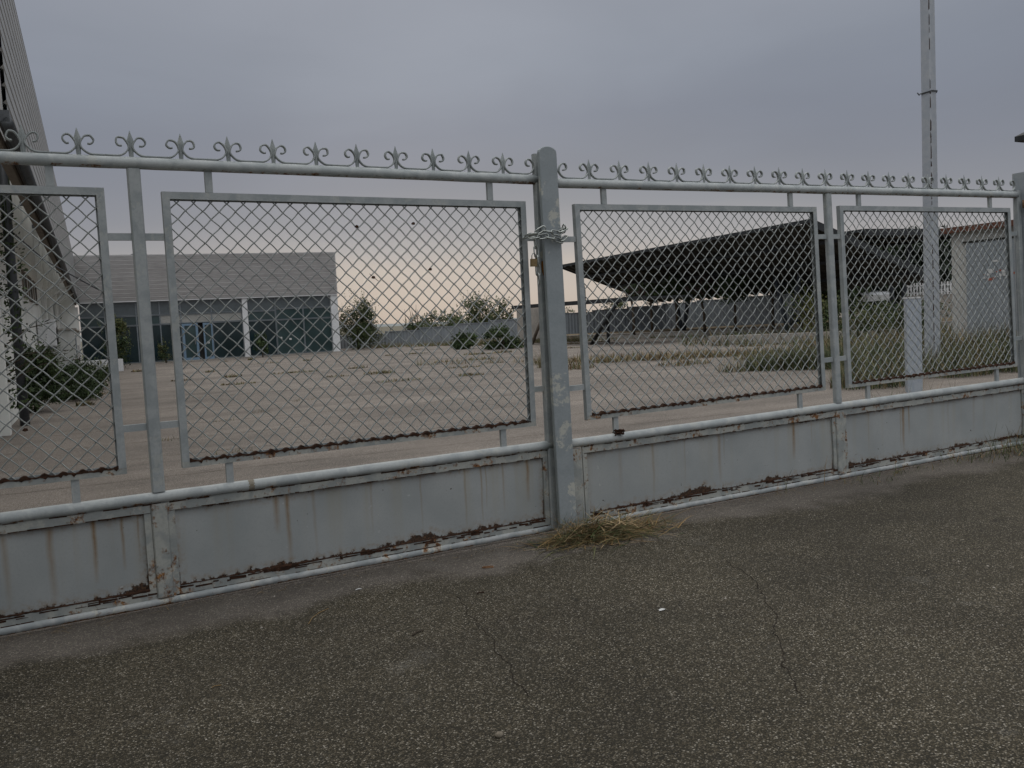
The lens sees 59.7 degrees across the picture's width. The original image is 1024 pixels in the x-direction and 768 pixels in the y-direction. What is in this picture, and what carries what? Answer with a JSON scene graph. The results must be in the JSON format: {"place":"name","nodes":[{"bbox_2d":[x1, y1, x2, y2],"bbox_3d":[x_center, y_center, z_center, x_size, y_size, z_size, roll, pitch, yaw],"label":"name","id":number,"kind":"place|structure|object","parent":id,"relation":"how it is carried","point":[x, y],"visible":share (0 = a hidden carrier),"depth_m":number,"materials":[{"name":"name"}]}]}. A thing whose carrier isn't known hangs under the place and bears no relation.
{"place":"outdoors","nodes":[
{"label":"outdoors","id":0,"kind":"place"},
{"bbox_2d":[0,124,557,635],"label":"gate leaf","id":1,"kind":"object","parent":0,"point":[74,560],"visible":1,"depth_m":4.65,"materials":[{"name":"grey paint"}]},
{"bbox_2d":[523,224,567,285],"bbox_3d":[0.210,-0.789,5.468,0.317,0.371,0.217,-5,5,-29],"label":"chain","id":2,"kind":"object","parent":1,"relation":"attached to","point":[562,230],"visible":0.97,"depth_m":5.37,"materials":[{"name":"metal"}]},
{"bbox_2d":[80,318,516,341],"bbox_3d":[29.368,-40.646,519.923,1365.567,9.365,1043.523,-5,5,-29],"label":"hills","id":3,"kind":"structure","parent":0,"point":[385,325],"depth_m":937.27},
{"bbox_2d":[81,304,899,358],"bbox_3d":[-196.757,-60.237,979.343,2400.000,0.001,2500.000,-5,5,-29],"label":"ground","id":4,"kind":"structure","parent":0,"point":[394,328],"depth_m":262.55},
{"bbox_2d":[0,448,1023,767],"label":"road","id":5,"kind":"structure","parent":0,"point":[610,622],"depth_m":3.59,"materials":[{"name":"asphalt"}]},
{"bbox_2d":[456,596,527,695],"bbox_3d":[-0.100,1.086,3.805,0.042,0.001,1.265,-4,4,-15],"label":"road crack","id":6,"kind":"object","parent":5,"relation":"on","point":[495,651],"visible":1,"depth_m":3.63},
{"bbox_2d":[0,450,1011,641],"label":"straw litter","id":7,"kind":"object","parent":5,"relation":"on","point":[384,568],"visible":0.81,"depth_m":4.78,"materials":[{"name":"beige plant"}]},
{"bbox_2d":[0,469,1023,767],"bbox_3d":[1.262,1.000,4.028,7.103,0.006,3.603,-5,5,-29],"label":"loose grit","id":8,"kind":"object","parent":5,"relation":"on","point":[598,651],"visible":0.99,"depth_m":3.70,"materials":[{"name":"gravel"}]},
{"bbox_2d":[470,426,1023,552],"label":"grass fringe","id":9,"kind":"object","parent":5,"relation":"on","point":[1006,450],"depth_m":7.44,"materials":[{"name":"plant"}]},
{"bbox_2d":[726,560,802,695],"bbox_3d":[1.120,1.015,3.944,0.100,0.001,1.740,-2,4,6],"label":"road crack","id":10,"kind":"object","parent":5,"relation":"on","point":[775,634],"visible":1,"depth_m":3.66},
{"bbox_2d":[0,314,1023,637],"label":"yard","id":11,"kind":"structure","parent":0,"point":[136,464],"depth_m":13.71,"materials":[{"name":"concrete"}]},
{"bbox_2d":[0,0,81,435],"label":"warehouse wing","id":12,"kind":"structure","parent":11,"relation":"on","point":[18,103],"depth_m":14.58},
{"bbox_2d":[21,270,28,298],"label":"window","id":13,"kind":"structure","parent":12,"relation":"in","point":[24,282],"depth_m":20.29,"materials":[{"name":"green glass"}]},
{"bbox_2d":[27,275,34,302],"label":"window","id":14,"kind":"structure","parent":12,"relation":"in","point":[30,292],"depth_m":22.15,"materials":[{"name":"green glass"}]},
{"bbox_2d":[37,319,58,349],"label":"wall unit","id":15,"kind":"structure","parent":12,"relation":"attached to","point":[51,336],"depth_m":23.61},
{"bbox_2d":[23,334,67,411],"bbox_3d":[-9.447,-0.206,17.526,1.293,1.596,1.825,-5,5,-29],"label":"shrub","id":16,"kind":"object","parent":11,"relation":"on","point":[51,370],"visible":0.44,"depth_m":17.49,"materials":[{"name":"green plant"}]},
{"bbox_2d":[0,164,97,425],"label":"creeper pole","id":17,"kind":"object","parent":11,"relation":"on","point":[7,208],"visible":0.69,"depth_m":14.50,"materials":[{"name":"green plant"}]},
{"bbox_2d":[4,317,84,382],"bbox_3d":[-7.633,-0.557,14.530,1.332,1.072,0.273,-6,5,-41],"label":"leafy branch","id":18,"kind":"object","parent":17,"relation":"attached to","point":[31,353],"visible":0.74,"depth_m":14.44,"materials":[{"name":"green plant"}]},
{"bbox_2d":[43,328,81,389],"bbox_3d":[-14.808,-0.911,29.580,0.900,1.720,11.000,-5,5,-25],"label":"service annex","id":19,"kind":"object","parent":11,"relation":"on","point":[68,335],"visible":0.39,"depth_m":24.72,"materials":[{"name":"concrete"}]},
{"bbox_2d":[40,354,109,400],"bbox_3d":[-10.087,-0.147,20.553,1.788,1.103,3.110,-3,4,-5],"label":"shrub","id":20,"kind":"object","parent":11,"relation":"on","point":[81,377],"visible":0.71,"depth_m":20.17,"materials":[{"name":"green plant"}]},
{"bbox_2d":[64,356,109,388],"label":"shrub","id":21,"kind":"object","parent":11,"relation":"on","point":[107,371],"visible":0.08,"depth_m":24.26,"materials":[{"name":"green plant"}]},
{"bbox_2d":[82,359,123,371],"bbox_3d":[-17.061,-0.731,36.770,1.800,0.500,0.700,-6,5,-34],"label":"planter","id":22,"kind":"object","parent":11,"relation":"on","point":[120,365],"visible":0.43,"depth_m":36.90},
{"bbox_2d":[97,314,132,366],"bbox_3d":[-17.482,-1.882,39.346,1.495,2.560,2.016,-5,5,-29],"label":"shrub","id":23,"kind":"object","parent":11,"relation":"on","point":[120,326],"visible":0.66,"depth_m":39.23,"materials":[{"name":"green plant"}]},
{"bbox_2d":[157,338,172,362],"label":"shrub","id":24,"kind":"object","parent":11,"relation":"on","point":[162,355],"visible":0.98,"depth_m":44.94,"materials":[{"name":"green plant"}]},
{"bbox_2d":[73,252,341,364],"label":"showroom","id":25,"kind":"structure","parent":11,"relation":"on","point":[123,286],"depth_m":47.31,"materials":[{"name":"metal"}]},
{"bbox_2d":[79,303,103,317],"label":"window","id":26,"kind":"structure","parent":25,"relation":"in","point":[94,309],"depth_m":44.79,"materials":[{"name":"grey glass"}]},
{"bbox_2d":[80,317,104,327],"bbox_3d":[-21.089,-3.091,44.819,1.130,0.470,0.050,-5,5,-25],"label":"window frame","id":27,"kind":"structure","parent":25,"relation":"in","point":[85,320],"depth_m":44.83,"materials":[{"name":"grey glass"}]},
{"bbox_2d":[81,327,107,360],"bbox_3d":[-21.030,-1.891,44.907,1.130,1.900,0.050,-5,5,-25],"label":"window frame","id":28,"kind":"structure","parent":25,"relation":"in","point":[86,334],"depth_m":44.89,"materials":[{"name":"teal glass"}]},
{"bbox_2d":[113,302,135,316],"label":"window","id":29,"kind":"structure","parent":25,"relation":"in","point":[124,308],"depth_m":45.43,"materials":[{"name":"grey glass"}]},
{"bbox_2d":[115,316,136,325],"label":"window frame","id":30,"kind":"structure","parent":25,"relation":"in","point":[130,320],"depth_m":45.55,"materials":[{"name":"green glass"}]},
{"bbox_2d":[116,326,139,363],"bbox_3d":[-19.842,-1.990,45.461,1.480,1.900,0.050,-5,5,-25],"label":"window","id":31,"kind":"structure","parent":25,"relation":"in","point":[134,356],"depth_m":45.67,"materials":[{"name":"teal glass"}]},
{"bbox_2d":[135,301,159,315],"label":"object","id":32,"kind":"structure","parent":25,"relation":"in","point":[154,304],"depth_m":46.02,"materials":[{"name":"grey glass"}]},
{"bbox_2d":[136,315,159,324],"bbox_3d":[-18.727,-3.288,45.921,1.120,0.470,0.050,-5,5,-25],"label":"window frame","id":33,"kind":"structure","parent":25,"relation":"in","point":[155,318],"depth_m":46.06,"materials":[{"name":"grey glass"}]},
{"bbox_2d":[137,325,161,362],"bbox_3d":[-18.668,-2.088,46.008,1.120,1.900,0.050,-5,5,-25],"label":"window frame","id":34,"kind":"structure","parent":25,"relation":"in","point":[157,338],"depth_m":46.13,"materials":[{"name":"teal glass"}]},
{"bbox_2d":[159,301,180,314],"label":"window","id":35,"kind":"structure","parent":25,"relation":"in","point":[163,305],"depth_m":46.23,"materials":[{"name":"grey glass"}]},
{"bbox_2d":[160,314,180,323],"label":"window frame","id":36,"kind":"structure","parent":25,"relation":"in","point":[164,319],"depth_m":46.28,"materials":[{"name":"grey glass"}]},
{"bbox_2d":[161,324,183,360],"bbox_3d":[-17.708,-2.168,46.454,1.020,1.900,0.050,-5,5,-25],"label":"window frame","id":37,"kind":"structure","parent":25,"relation":"in","point":[165,328],"depth_m":46.38,"materials":[{"name":"teal glass"}]},
{"bbox_2d":[180,300,210,313],"bbox_3d":[-16.633,-4.065,46.867,1.540,0.695,0.050,-5,5,-25],"label":"window","id":38,"kind":"structure","parent":25,"relation":"in","point":[200,306],"depth_m":46.86,"materials":[{"name":"grey glass"}]},
{"bbox_2d":[181,313,211,322],"bbox_3d":[-16.603,-3.465,46.911,1.540,0.470,0.050,-5,5,-25],"label":"window frame","id":39,"kind":"structure","parent":25,"relation":"in","point":[193,317],"depth_m":46.92,"materials":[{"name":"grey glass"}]},
{"bbox_2d":[182,323,214,359],"bbox_3d":[-16.564,-2.252,47.045,1.520,1.910,0.330,-5,5,-25],"label":"door","id":40,"kind":"structure","parent":25,"relation":"in","point":[194,330],"depth_m":46.94,"materials":[{"name":"blue glass"}]},
{"bbox_2d":[211,298,241,312],"bbox_3d":[-15.232,-4.182,47.520,1.560,0.695,0.050,-5,5,-25],"label":"window","id":41,"kind":"structure","parent":25,"relation":"in","point":[217,305],"depth_m":47.51,"materials":[{"name":"grey glass"}]},
{"bbox_2d":[212,312,241,321],"bbox_3d":[-15.202,-3.582,47.564,1.560,0.470,0.050,-5,5,-25],"label":"window frame","id":42,"kind":"structure","parent":25,"relation":"in","point":[226,315],"depth_m":47.56,"materials":[{"name":"grey glass"}]},
{"bbox_2d":[212,321,244,357],"bbox_3d":[-15.143,-2.381,47.651,1.560,1.900,0.050,-5,5,-25],"label":"window","id":43,"kind":"structure","parent":25,"relation":"in","point":[227,329],"depth_m":47.65,"materials":[{"name":"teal glass"}]},
{"bbox_2d":[247,297,274,310],"bbox_3d":[-13.600,-4.318,48.281,1.470,0.695,0.050,-5,5,-25],"label":"window","id":44,"kind":"structure","parent":25,"relation":"in","point":[265,304],"depth_m":48.27,"materials":[{"name":"grey glass"}]},
{"bbox_2d":[248,311,275,320],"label":"window","id":45,"kind":"structure","parent":25,"relation":"in","point":[258,314],"depth_m":48.32,"materials":[{"name":"green glass"}]},
{"bbox_2d":[248,320,277,355],"bbox_3d":[-13.511,-2.507,48.413,1.470,1.880,0.050,-5,5,-25],"label":"window","id":46,"kind":"structure","parent":25,"relation":"in","point":[259,326],"depth_m":48.44,"materials":[{"name":"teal glass"}]},
{"bbox_2d":[274,296,302,308],"bbox_3d":[-12.251,-4.470,48.908,1.480,0.615,0.050,-5,5,-25],"label":"window","id":47,"kind":"structure","parent":25,"relation":"in","point":[281,303],"depth_m":48.90,"materials":[{"name":"grey glass"}]},
{"bbox_2d":[275,308,302,319],"bbox_3d":[-12.221,-3.855,48.953,1.480,0.580,0.050,-5,5,-25],"label":"window frame","id":48,"kind":"structure","parent":25,"relation":"in","point":[289,312],"depth_m":48.96,"materials":[{"name":"green glass"}]},
{"bbox_2d":[276,319,305,353],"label":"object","id":49,"kind":"structure","parent":25,"relation":"in","point":[299,348],"depth_m":49.04,"materials":[{"name":"green glass"}]},
{"bbox_2d":[302,295,329,307],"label":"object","id":50,"kind":"structure","parent":25,"relation":"in","point":[311,302],"depth_m":49.54,"materials":[{"name":"grey glass"}]},
{"bbox_2d":[303,307,330,317],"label":"window","id":51,"kind":"structure","parent":25,"relation":"in","point":[319,310],"depth_m":49.59,"materials":[{"name":"green glass"}]},
{"bbox_2d":[304,318,332,352],"bbox_3d":[-10.793,-2.728,49.677,1.520,1.870,0.050,-5,5,-25],"label":"window","id":52,"kind":"structure","parent":25,"relation":"in","point":[313,332],"depth_m":49.68,"materials":[{"name":"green glass"}]},
{"bbox_2d":[253,330,268,356],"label":"shrub","id":53,"kind":"object","parent":11,"relation":"on","point":[260,342],"visible":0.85,"depth_m":46.70,"materials":[{"name":"green plant"}]},
{"bbox_2d":[338,288,380,348],"bbox_3d":[-9.363,-3.856,53.025,2.743,3.710,2.719,-3,4,4],"label":"broadleaf tree","id":54,"kind":"object","parent":11,"relation":"on","point":[357,330],"visible":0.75,"depth_m":52.84,"materials":[{"name":"green plant"}]},
{"bbox_2d":[369,326,384,347],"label":"shrub","id":55,"kind":"object","parent":11,"relation":"on","point":[381,334],"visible":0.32,"depth_m":54.86,"materials":[{"name":"green plant"}]},
{"bbox_2d":[0,371,774,440],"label":"yard joint","id":56,"kind":"object","parent":11,"relation":"on","point":[369,407],"visible":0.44,"depth_m":14.87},
{"bbox_2d":[404,314,429,329],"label":"broadleaf tree","id":57,"kind":"object","parent":11,"relation":"on","point":[412,327],"visible":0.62,"depth_m":65.30,"materials":[{"name":"green plant"}]},
{"bbox_2d":[7,397,873,494],"bbox_3d":[-2.074,0.790,9.204,17.010,0.001,0.092,-5,5,-25],"label":"yard joint","id":58,"kind":"object","parent":11,"relation":"on","point":[399,450],"visible":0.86,"depth_m":9.49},
{"bbox_2d":[419,308,465,326],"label":"broadleaf tree","id":59,"kind":"object","parent":11,"relation":"on","point":[435,324],"visible":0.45,"depth_m":63.52,"materials":[{"name":"green plant"}]},
{"bbox_2d":[450,328,477,349],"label":"shrub","id":60,"kind":"object","parent":11,"relation":"on","point":[463,338],"visible":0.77,"depth_m":43.45,"materials":[{"name":"green plant"}]},
{"bbox_2d":[417,348,540,367],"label":"dry weeds","id":61,"kind":"object","parent":11,"relation":"on","point":[538,363],"visible":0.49,"depth_m":28.11,"materials":[{"name":"beige plant"}]},
{"bbox_2d":[456,289,505,322],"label":"broadleaf tree","id":62,"kind":"object","parent":11,"relation":"on","point":[479,318],"visible":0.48,"depth_m":59.15,"materials":[{"name":"green plant"}]},
{"bbox_2d":[75,337,898,454],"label":"dry weeds","id":63,"kind":"object","parent":11,"relation":"on","point":[607,359],"visible":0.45,"depth_m":25.24,"materials":[{"name":"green plant"}]},
{"bbox_2d":[487,295,515,319],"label":"broadleaf tree","id":64,"kind":"object","parent":11,"relation":"on","point":[500,309],"visible":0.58,"depth_m":57.66,"materials":[{"name":"green plant"}]},
{"bbox_2d":[481,322,523,349],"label":"shrub","id":65,"kind":"object","parent":11,"relation":"on","point":[505,342],"visible":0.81,"depth_m":40.80,"materials":[{"name":"green plant"}]},
{"bbox_2d":[340,294,800,348],"bbox_3d":[2.908,-3.972,56.646,30.881,2.110,0.100,-3,4,1],"label":"panel fence","id":66,"kind":"object","parent":11,"relation":"on","point":[572,323],"visible":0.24,"depth_m":56.53,"materials":[{"name":"grey metal"}]},
{"bbox_2d":[362,329,808,347],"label":"dry weeds","id":67,"kind":"object","parent":11,"relation":"on","point":[574,339],"visible":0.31,"depth_m":50.51,"materials":[{"name":"beige plant"}]},
{"bbox_2d":[511,295,692,344],"bbox_3d":[3.180,-3.030,44.317,2.650,2.106,14.800,-5,5,-29],"label":"flat roof shelter","id":68,"kind":"object","parent":11,"relation":"on","point":[535,321],"visible":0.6,"depth_m":42.01,"materials":[{"name":"metal"}]},
{"bbox_2d":[599,295,627,308],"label":"broadleaf tree","id":69,"kind":"object","parent":11,"relation":"on","point":[620,304],"visible":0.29,"depth_m":61.55,"materials":[{"name":"green plant"}]},
{"bbox_2d":[620,284,645,334],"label":"broadleaf tree","id":70,"kind":"object","parent":11,"relation":"on","point":[628,290],"visible":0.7,"depth_m":46.68,"materials":[{"name":"green plant"}]},
{"bbox_2d":[685,273,721,331],"bbox_3d":[9.851,-4.166,45.724,1.820,2.998,1.882,-1,4,21],"label":"broadleaf tree","id":71,"kind":"object","parent":11,"relation":"on","point":[706,287],"visible":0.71,"depth_m":45.41,"materials":[{"name":"green plant"}]},
{"bbox_2d":[477,321,952,342],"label":"retaining wall","id":72,"kind":"structure","parent":11,"relation":"on","point":[626,335],"depth_m":46.44,"materials":[{"name":"concrete"}]},
{"bbox_2d":[713,275,754,330],"bbox_3d":[11.099,-4.043,44.545,2.439,2.800,1.951,-5,5,-29],"label":"broadleaf tree","id":73,"kind":"object","parent":11,"relation":"on","point":[725,286],"visible":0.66,"depth_m":44.50,"materials":[{"name":"green plant"}]},
{"bbox_2d":[750,277,788,329],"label":"broadleaf tree","id":74,"kind":"object","parent":11,"relation":"on","point":[772,289],"visible":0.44,"depth_m":43.62,"materials":[{"name":"green plant"}]},
{"bbox_2d":[785,280,812,328],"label":"broadleaf tree","id":75,"kind":"object","parent":11,"relation":"on","point":[801,291],"visible":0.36,"depth_m":42.39,"materials":[{"name":"green plant"}]},
{"bbox_2d":[708,329,894,345],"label":"wall","id":76,"kind":"structure","parent":11,"relation":"on","point":[766,336],"depth_m":32.29,"materials":[{"name":"concrete"}]},
{"bbox_2d":[784,281,828,331],"bbox_3d":[11.981,-3.038,35.871,1.917,2.270,1.973,0,5,31],"label":"shrub","id":77,"kind":"object","parent":11,"relation":"on","point":[808,320],"visible":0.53,"depth_m":35.76,"materials":[{"name":"green plant"}]},
{"bbox_2d":[676,317,952,346],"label":"undergrowth","id":78,"kind":"object","parent":11,"relation":"on","point":[746,340],"visible":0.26,"depth_m":31.94,"materials":[{"name":"green plant"}]},
{"bbox_2d":[712,332,941,372],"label":"tall grass","id":79,"kind":"structure","parent":11,"relation":"on","point":[788,360],"depth_m":18.79,"materials":[{"name":"plant"}]},
{"bbox_2d":[822,296,841,331],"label":"shrub","id":80,"kind":"object","parent":11,"relation":"on","point":[826,311],"visible":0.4,"depth_m":32.64,"materials":[{"name":"green plant"}]},
{"bbox_2d":[761,369,955,492],"bbox_3d":[2.902,0.323,7.537,4.564,0.677,1.639,-7,6,-42],"label":"grass fringe","id":81,"kind":"object","parent":11,"relation":"on","point":[860,454],"depth_m":6.75,"materials":[{"name":"plant"}]},
{"bbox_2d":[838,297,888,337],"bbox_3d":[11.602,-2.146,29.818,2.000,1.608,1.776,-5,5,-29],"label":"shrub","id":82,"kind":"object","parent":11,"relation":"on","point":[864,323],"visible":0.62,"depth_m":29.58,"materials":[{"name":"green plant"}]},
{"bbox_2d":[849,294,903,334],"bbox_3d":[12.682,-2.413,30.790,1.806,1.895,2.012,-5,5,-29],"label":"shrub","id":83,"kind":"object","parent":11,"relation":"on","point":[878,311],"visible":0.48,"depth_m":30.55,"materials":[{"name":"green plant"}]},
{"bbox_2d":[879,300,903,332],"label":"shrub","id":84,"kind":"object","parent":11,"relation":"on","point":[898,319],"visible":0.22,"depth_m":31.61,"materials":[{"name":"green plant"}]},
{"bbox_2d":[778,315,1016,354],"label":"tall grass","id":85,"kind":"structure","parent":11,"relation":"on","point":[877,337],"depth_m":21.88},
{"bbox_2d":[903,296,922,392],"bbox_3d":[5.855,-0.566,13.012,0.224,1.405,0.224,-2,4,16],"label":"square post","id":86,"kind":"object","parent":11,"relation":"on","point":[916,385],"visible":0.69,"depth_m":12.92,"materials":[{"name":"metal"}]},
{"bbox_2d":[900,281,951,317],"bbox_3d":[23.418,-4.556,49.809,3.323,2.250,0.320,-3,4,0],"label":"picket fence","id":87,"kind":"object","parent":11,"relation":"on","point":[944,296],"visible":0.32,"depth_m":49.70,"materials":[{"name":"concrete"}]},
{"bbox_2d":[900,291,951,333],"bbox_3d":[13.787,-2.283,29.766,1.576,1.675,1.395,-5,5,-29],"label":"shrub","id":88,"kind":"object","parent":11,"relation":"on","point":[922,304],"visible":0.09,"depth_m":29.59,"materials":[{"name":"green plant"}]},
{"bbox_2d":[917,0,940,363],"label":"lamp mast","id":89,"kind":"object","parent":11,"relation":"on","point":[928,96],"visible":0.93,"depth_m":15.97,"materials":[{"name":"metal"}]},
{"bbox_2d":[941,220,1016,340],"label":"garage","id":90,"kind":"structure","parent":11,"relation":"on","point":[975,275],"depth_m":23.20,"materials":[{"name":"concrete"}]},
{"bbox_2d":[962,236,1016,340],"bbox_3d":[13.172,-2.275,21.494,0.063,2.780,4.950,-5,5,-29],"label":"garage door","id":91,"kind":"structure","parent":90,"relation":"in","point":[970,243],"depth_m":23.03,"materials":[{"name":"metal"}]},
{"bbox_2d":[1012,172,1023,445],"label":"gate post","id":92,"kind":"object","parent":11,"relation":"on","point":[1018,178],"visible":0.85,"depth_m":7.84,"materials":[{"name":"metal"}]},
{"bbox_2d":[537,146,1023,528],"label":"gate leaf","id":93,"kind":"object","parent":92,"relation":"attached to","point":[679,466],"visible":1,"depth_m":6.42,"materials":[{"name":"grey paint"}]},
{"bbox_2d":[1015,132,1023,142],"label":"guardhouse","id":94,"kind":"structure","parent":11,"relation":"on","point":[1019,138],"depth_m":17.32,"materials":[{"name":"metal"}]},
{"bbox_2d":[14,0,1023,334],"label":"sky","id":95,"kind":"structure","parent":0,"point":[814,87],"materials":[{"name":"grey"}]},
{"bbox_2d":[496,503,698,561],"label":"dry grass","id":96,"kind":"structure","parent":0,"point":[622,527],"depth_m":5.43,"materials":[{"name":"plant"}]},
{"bbox_2d":[566,317,951,334],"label":"terrace","id":97,"kind":"structure","parent":0,"point":[732,327],"depth_m":51.71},
{"bbox_2d":[633,281,669,331],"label":"broadleaf tree","id":98,"kind":"object","parent":97,"relation":"on","point":[649,287],"visible":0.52,"depth_m":48.60,"materials":[{"name":"green plant"}]},
{"bbox_2d":[661,275,698,330],"bbox_3d":[8.946,-4.325,47.927,2.234,3.085,1.859,-3,4,-7],"label":"broadleaf tree","id":99,"kind":"object","parent":97,"relation":"on","point":[677,288],"visible":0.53,"depth_m":47.66,"materials":[{"name":"green plant"}]},
{"bbox_2d":[563,219,940,330],"bbox_3d":[10.256,-4.864,45.776,6.360,4.419,23.312,-4,4,-20],"label":"carport canopy","id":100,"kind":"object","parent":97,"relation":"on","point":[627,265],"visible":0.56,"depth_m":41.12,"materials":[{"name":"metal"}]},
{"bbox_2d":[773,291,841,318],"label":"evergreen tree","id":101,"kind":"object","parent":97,"relation":"on","point":[824,297],"visible":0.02,"depth_m":59.92,"materials":[{"name":"green plant"}]},
{"bbox_2d":[804,246,890,318],"bbox_3d":[22.390,-7.058,59.172,8.602,5.676,5.518,-5,5,-29],"label":"evergreen tree","id":102,"kind":"object","parent":97,"relation":"on","point":[851,297],"visible":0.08,"depth_m":57.70,"materials":[{"name":"green plant"}]},
{"bbox_2d":[822,244,917,316],"bbox_3d":[24.410,-7.411,60.357,9.064,6.152,7.737,-5,5,-29],"label":"evergreen tree","id":103,"kind":"object","parent":97,"relation":"on","point":[887,286],"visible":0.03,"depth_m":58.03,"materials":[{"name":"green plant"}]},
{"bbox_2d":[791,229,950,323],"bbox_3d":[16.648,-5.359,48.127,9.060,4.402,14.362,-5,5,-25],"label":"carport canopy","id":104,"kind":"object","parent":97,"relation":"on","point":[856,233],"visible":0.12,"depth_m":42.97,"materials":[{"name":"metal"}]},
{"bbox_2d":[860,287,889,306],"bbox_3d":[24.204,-5.896,59.547,1.800,1.412,4.250,-1,4,20],"label":"parked car","id":105,"kind":"object","parent":97,"relation":"on","point":[874,296],"visible":0.26,"depth_m":57.69,"materials":[{"name":"white paint"}]},
{"bbox_2d":[880,224,951,302],"bbox_3d":[27.604,-7.623,59.444,9.071,6.250,7.068,-5,5,-29],"label":"evergreen tree","id":106,"kind":"object","parent":97,"relation":"on","point":[919,252],"visible":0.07,"depth_m":57.08,"materials":[{"name":"green plant"}]},
{"bbox_2d":[883,239,951,301],"bbox_3d":[28.428,-7.353,58.026,9.847,5.837,6.536,-5,5,-29],"label":"evergreen tree","id":107,"kind":"object","parent":97,"relation":"on","point":[941,272],"visible":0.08,"depth_m":56.56,"materials":[{"name":"green plant"}]},
{"bbox_2d":[824,322,1017,389],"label":"tall grass","id":108,"kind":"structure","parent":0,"point":[862,359],"depth_m":15.52,"materials":[{"name":"plant"}]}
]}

